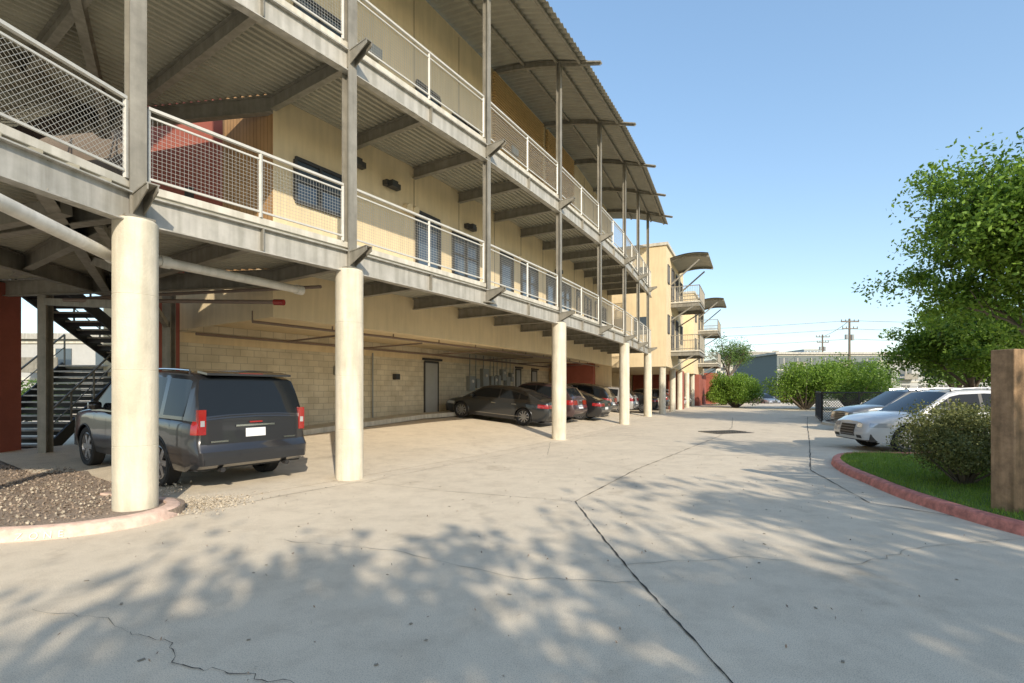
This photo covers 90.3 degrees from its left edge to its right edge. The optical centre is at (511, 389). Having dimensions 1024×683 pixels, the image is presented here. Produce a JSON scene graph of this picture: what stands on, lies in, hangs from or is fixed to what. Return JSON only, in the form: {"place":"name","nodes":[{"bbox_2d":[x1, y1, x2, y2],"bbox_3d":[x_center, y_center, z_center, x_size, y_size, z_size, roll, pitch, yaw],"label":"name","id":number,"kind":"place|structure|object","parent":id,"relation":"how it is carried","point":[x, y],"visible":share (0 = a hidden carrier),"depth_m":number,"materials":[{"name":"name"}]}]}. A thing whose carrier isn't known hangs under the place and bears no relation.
{"place":"outdoors","nodes":[
{"label":"outdoors","id":0,"kind":"place"},
{"bbox_2d":[0,411,645,505],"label":"parking floor","id":1,"kind":"structure","parent":0,"point":[400,445],"depth_m":12.48,"materials":[{"name":"concrete"}]},
{"bbox_2d":[74,368,305,486],"bbox_3d":[-6.629,0.588,10.142,5.785,1.983,2.360,1,1,34],"label":"parked car","id":2,"kind":"object","parent":1,"relation":"on","point":[220,421],"visible":0.84,"depth_m":8.46,"materials":[{"name":"grey paint"}]},
{"bbox_2d":[445,385,551,424],"bbox_3d":[-0.353,0.554,21.425,4.966,1.474,2.220,5,2,28],"label":"parked car","id":3,"kind":"object","parent":1,"relation":"on","point":[522,406],"visible":0.96,"depth_m":20.47,"materials":[{"name":"grey paint"}]},
{"bbox_2d":[518,382,587,421],"bbox_3d":[1.011,0.458,23.817,4.773,1.708,2.240,5,2,28],"label":"parked car","id":4,"kind":"object","parent":1,"relation":"on","point":[576,403],"visible":0.21,"depth_m":22.68,"materials":[{"name":"grey paint"}]},
{"bbox_2d":[575,390,610,419],"bbox_3d":[2.447,0.614,26.076,4.966,1.474,2.220,5,2,27],"label":"parked car","id":5,"kind":"object","parent":1,"relation":"on","point":[597,406],"visible":0.21,"depth_m":24.50,"materials":[{"name":"black paint"}]},
{"bbox_2d":[568,383,617,411],"bbox_3d":[3.462,0.458,28.870,4.773,1.708,2.240,5,2,25],"label":"parked car","id":6,"kind":"object","parent":1,"relation":"on","point":[604,392],"visible":0.2,"depth_m":27.70,"materials":[{"name":"black paint"}]},
{"bbox_2d":[603,386,638,412],"bbox_3d":[5.940,0.596,33.983,4.773,1.708,2.240,3,1,23],"label":"parked car","id":7,"kind":"object","parent":1,"relation":"on","point":[634,403],"visible":0.15,"depth_m":32.73,"materials":[{"name":"grey paint"}]},
{"bbox_2d":[0,401,1023,682],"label":"driveway","id":8,"kind":"structure","parent":0,"point":[352,599],"depth_m":4.45,"materials":[{"name":"concrete"}]},
{"bbox_2d":[21,379,80,421],"bbox_3d":[-21.127,0.613,21.007,5.947,2.254,3.162,0,0,0],"label":"shrub","id":9,"kind":"object","parent":8,"relation":"on","point":[24,390],"visible":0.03,"depth_m":20.41,"materials":[{"name":"green plant"}]},
{"bbox_2d":[0,81,110,448],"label":"staircase","id":10,"kind":"structure","parent":8,"relation":"on","point":[91,382],"depth_m":14.09,"materials":[{"name":"metal"}]},
{"bbox_2d":[0,491,180,542],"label":"painted curb","id":11,"kind":"structure","parent":8,"relation":"on","point":[59,530],"depth_m":5.82,"materials":[{"name":"paint"}]},
{"bbox_2d":[0,461,184,526],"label":"mulch bed","id":12,"kind":"object","parent":8,"relation":"on","point":[180,509],"visible":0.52,"depth_m":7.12,"materials":[{"name":"brown gravel"}]},
{"bbox_2d":[0,480,278,524],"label":"gravel","id":13,"kind":"structure","parent":12,"relation":"on","point":[211,504],"depth_m":7.32,"materials":[{"name":"beige gravel"}]},
{"bbox_2d":[0,94,594,452],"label":"accent walls","id":14,"kind":"structure","parent":8,"relation":"on","point":[255,132],"depth_m":12.12,"materials":[{"name":"red paint"}]},
{"bbox_2d":[0,0,672,452],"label":"steel frame","id":15,"kind":"object","parent":8,"relation":"on","point":[86,204],"visible":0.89,"depth_m":10.46,"materials":[{"name":"grey metal"}]},
{"bbox_2d":[0,0,650,347],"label":"walkway decks","id":16,"kind":"object","parent":15,"relation":"on","point":[257,58],"visible":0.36,"depth_m":9.97,"materials":[{"name":"metal"}]},
{"bbox_2d":[0,0,650,346],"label":"railings","id":17,"kind":"object","parent":16,"relation":"on","point":[47,50],"visible":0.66,"depth_m":9.16,"materials":[{"name":"metal"}]},
{"bbox_2d":[0,0,650,341],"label":"railing mesh","id":18,"kind":"object","parent":17,"relation":"attached to","point":[591,214],"visible":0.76,"depth_m":9.90,"materials":[{"name":"silver metal"}]},
{"bbox_2d":[426,0,667,224],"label":"canopy roof","id":19,"kind":"structure","parent":15,"relation":"on","point":[463,19],"depth_m":18.56,"materials":[{"name":"grey metal"}]},
{"bbox_2d":[111,216,651,511],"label":"concrete columns","id":20,"kind":"structure","parent":8,"relation":"on","point":[135,363],"depth_m":6.64,"materials":[{"name":"beige concrete"}]},
{"bbox_2d":[58,450,965,680],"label":"fallen leaves","id":21,"kind":"object","parent":8,"relation":"on","point":[547,558],"visible":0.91,"depth_m":5.09,"materials":[{"name":"brown plant"}]},
{"bbox_2d":[32,417,1005,682],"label":"pavement cracks","id":22,"kind":"object","parent":8,"relation":"on","point":[568,579],"visible":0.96,"depth_m":4.73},
{"bbox_2d":[634,392,658,411],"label":"parked car","id":23,"kind":"object","parent":8,"relation":"on","point":[655,402],"visible":0.17,"depth_m":35.81,"materials":[{"name":"black paint"}]},
{"bbox_2d":[633,388,669,409],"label":"parked car","id":24,"kind":"object","parent":8,"relation":"on","point":[655,392],"visible":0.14,"depth_m":40.24,"materials":[{"name":"grey paint"}]},
{"bbox_2d":[704,382,726,404],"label":"round shrub","id":25,"kind":"object","parent":8,"relation":"on","point":[708,394],"visible":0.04,"depth_m":53.99,"materials":[{"name":"green plant"}]},
{"bbox_2d":[698,430,752,433],"bbox_3d":[8.265,1.631,19.684,1.717,0.032,1.080,0,0,-17],"label":"storm drain grate","id":26,"kind":"object","parent":8,"relation":"on","point":[724,431],"visible":1,"depth_m":19.65,"materials":[{"name":"metal"}]},
{"bbox_2d":[705,332,759,377],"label":"tree","id":27,"kind":"object","parent":8,"relation":"on","point":[736,357],"visible":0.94,"depth_m":63.24,"materials":[{"name":"green plant"}]},
{"bbox_2d":[708,370,763,407],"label":"round shrub","id":28,"kind":"object","parent":8,"relation":"on","point":[737,391],"visible":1,"depth_m":46.14,"materials":[{"name":"green plant"}]},
{"bbox_2d":[745,394,780,403],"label":"parked car","id":29,"kind":"object","parent":8,"relation":"on","point":[768,399],"visible":0.43,"depth_m":60.26,"materials":[{"name":"grey paint"}]},
{"bbox_2d":[761,358,851,409],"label":"round shrub","id":30,"kind":"object","parent":8,"relation":"on","point":[798,385],"visible":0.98,"depth_m":41.11,"materials":[{"name":"green plant"}]},
{"bbox_2d":[821,419,834,425],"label":"curb","id":31,"kind":"structure","parent":8,"relation":"on","point":[823,422],"depth_m":23.66,"materials":[{"name":"concrete"}]},
{"bbox_2d":[808,352,903,405],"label":"round shrub","id":32,"kind":"object","parent":8,"relation":"on","point":[868,377],"visible":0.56,"depth_m":41.60,"materials":[{"name":"green plant"}]},
{"bbox_2d":[830,388,934,422],"bbox_3d":[15.501,0.795,20.200,4.773,1.708,2.240,0,0,8],"label":"parked car","id":33,"kind":"object","parent":8,"relation":"on","point":[882,400],"visible":0.21,"depth_m":20.06,"materials":[{"name":"grey paint"}]},
{"bbox_2d":[834,387,990,451],"bbox_3d":[11.651,0.795,13.900,4.773,1.708,2.240,0,0,6],"label":"parked car","id":34,"kind":"object","parent":8,"relation":"on","point":[870,428],"visible":0.41,"depth_m":13.35,"materials":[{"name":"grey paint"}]},
{"bbox_2d":[831,452,1023,535],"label":"painted curb","id":35,"kind":"structure","parent":8,"relation":"on","point":[997,521],"depth_m":7.05,"materials":[{"name":"red paint"}]},
{"bbox_2d":[851,127,1023,351],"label":"tree","id":36,"kind":"object","parent":8,"relation":"on","point":[980,228],"visible":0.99,"depth_m":18.52,"materials":[{"name":"green plant"}]},
{"bbox_2d":[909,330,990,387],"bbox_3d":[30.129,-1.389,33.842,7.174,6.410,6.568,0,0,-39],"label":"tree","id":37,"kind":"object","parent":8,"relation":"on","point":[944,377],"visible":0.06,"depth_m":33.21,"materials":[{"name":"green plant"}]},
{"bbox_3d":[20.400,1.610,27.500,11.400,0.120,11.000,0,0,0],"label":"planting bed","id":38,"kind":"object","parent":8,"relation":"on","visible":0},
{"bbox_2d":[815,391,883,421],"bbox_3d":[18.000,0.875,28.200,5.290,1.550,6.690,0,0,0],"label":"chain link fence","id":39,"kind":"object","parent":38,"relation":"on","point":[819,404],"visible":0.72,"depth_m":25.26,"materials":[{"name":"grey metal"}]},
{"bbox_2d":[876,289,1023,387],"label":"tree","id":40,"kind":"object","parent":38,"relation":"on","point":[972,359],"visible":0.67,"depth_m":26.80,"materials":[{"name":"green plant"}]},
{"bbox_2d":[21,0,1023,360],"label":"sky","id":41,"kind":"structure","parent":0,"point":[780,137],"materials":[{"name":"blue"}]},
{"bbox_2d":[612,241,726,413],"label":"apartment building","id":42,"kind":"structure","parent":0,"point":[679,334],"depth_m":36.28,"materials":[{"name":"beige paint"}]},
{"bbox_2d":[704,359,735,377],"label":"background building","id":43,"kind":"structure","parent":0,"point":[722,370],"depth_m":155.00,"materials":[{"name":"concrete"}]},
{"bbox_2d":[722,351,778,358],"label":"background building","id":44,"kind":"structure","parent":0,"point":[759,352],"depth_m":149.60,"materials":[{"name":"metal"}]},
{"bbox_2d":[787,349,821,351],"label":"background building","id":45,"kind":"structure","parent":0,"point":[810,350],"depth_m":300.00,"materials":[{"name":"metal"}]},
{"bbox_2d":[841,450,1023,520],"bbox_3d":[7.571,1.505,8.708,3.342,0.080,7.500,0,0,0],"label":"grass","id":46,"kind":"structure","parent":0,"point":[899,472],"depth_m":8.74,"materials":[{"name":"green plant"}]},
{"bbox_2d":[886,397,990,484],"bbox_3d":[7.391,0.859,8.417,1.990,1.528,1.540,0,0,-19],"label":"shrub","id":47,"kind":"object","parent":46,"relation":"on","point":[962,440],"visible":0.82,"depth_m":8.16,"materials":[{"name":"green plant"}]},
{"bbox_2d":[991,349,1023,512],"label":"wooden fence","id":48,"kind":"object","parent":46,"relation":"on","point":[1007,429],"visible":0.93,"depth_m":6.41,"materials":[{"name":"brown wood"}]},
{"label":"ground","id":49,"kind":"structure","parent":0,"visible":0},
{"bbox_2d":[21,333,102,407],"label":"background building","id":50,"kind":"structure","parent":49,"relation":"on","point":[78,352],"depth_m":36.00,"materials":[{"name":"paint"}]},
{"bbox_2d":[103,0,611,385],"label":"stucco walls","id":51,"kind":"structure","parent":49,"relation":"on","point":[299,132],"depth_m":14.30,"materials":[{"name":"beige paint"}]},
{"bbox_2d":[0,43,598,417],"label":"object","id":52,"kind":"structure","parent":51,"relation":"attached to","point":[507,101],"depth_m":15.57,"materials":[{"name":"cream stucco"},{"name":"concrete"},{"name":"weathered steel"}]},
{"bbox_2d":[109,0,606,412],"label":"doors and windows","id":53,"kind":"structure","parent":51,"relation":"attached to","point":[431,385],"depth_m":15.34,"materials":[{"name":"grey glass"}]},
{"bbox_2d":[180,326,549,434],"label":"block wall","id":54,"kind":"structure","parent":49,"relation":"on","point":[309,369],"depth_m":17.15,"materials":[{"name":"concrete"}]},
{"bbox_2d":[736,352,905,396],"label":"background building","id":55,"kind":"structure","parent":49,"relation":"on","point":[762,367],"depth_m":100.00,"materials":[{"name":"metal"}]},
{"bbox_2d":[816,335,829,351],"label":"utility pole","id":56,"kind":"object","parent":49,"relation":"on","point":[823,348],"visible":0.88,"depth_m":104.83,"materials":[{"name":"brown wood"}]},
{"bbox_2d":[705,320,913,346],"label":"power lines","id":57,"kind":"object","parent":56,"relation":"attached to","point":[809,331],"visible":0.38,"depth_m":80.93,"materials":[{"name":"grey"}]},
{"bbox_2d":[841,319,858,369],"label":"utility pole","id":58,"kind":"object","parent":49,"relation":"on","point":[849,336],"visible":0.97,"depth_m":79.86,"materials":[{"name":"brown wood"}]},
{"bbox_2d":[851,360,990,398],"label":"background building","id":59,"kind":"structure","parent":49,"relation":"on","point":[908,380],"depth_m":92.00,"materials":[{"name":"metal"}]}
]}

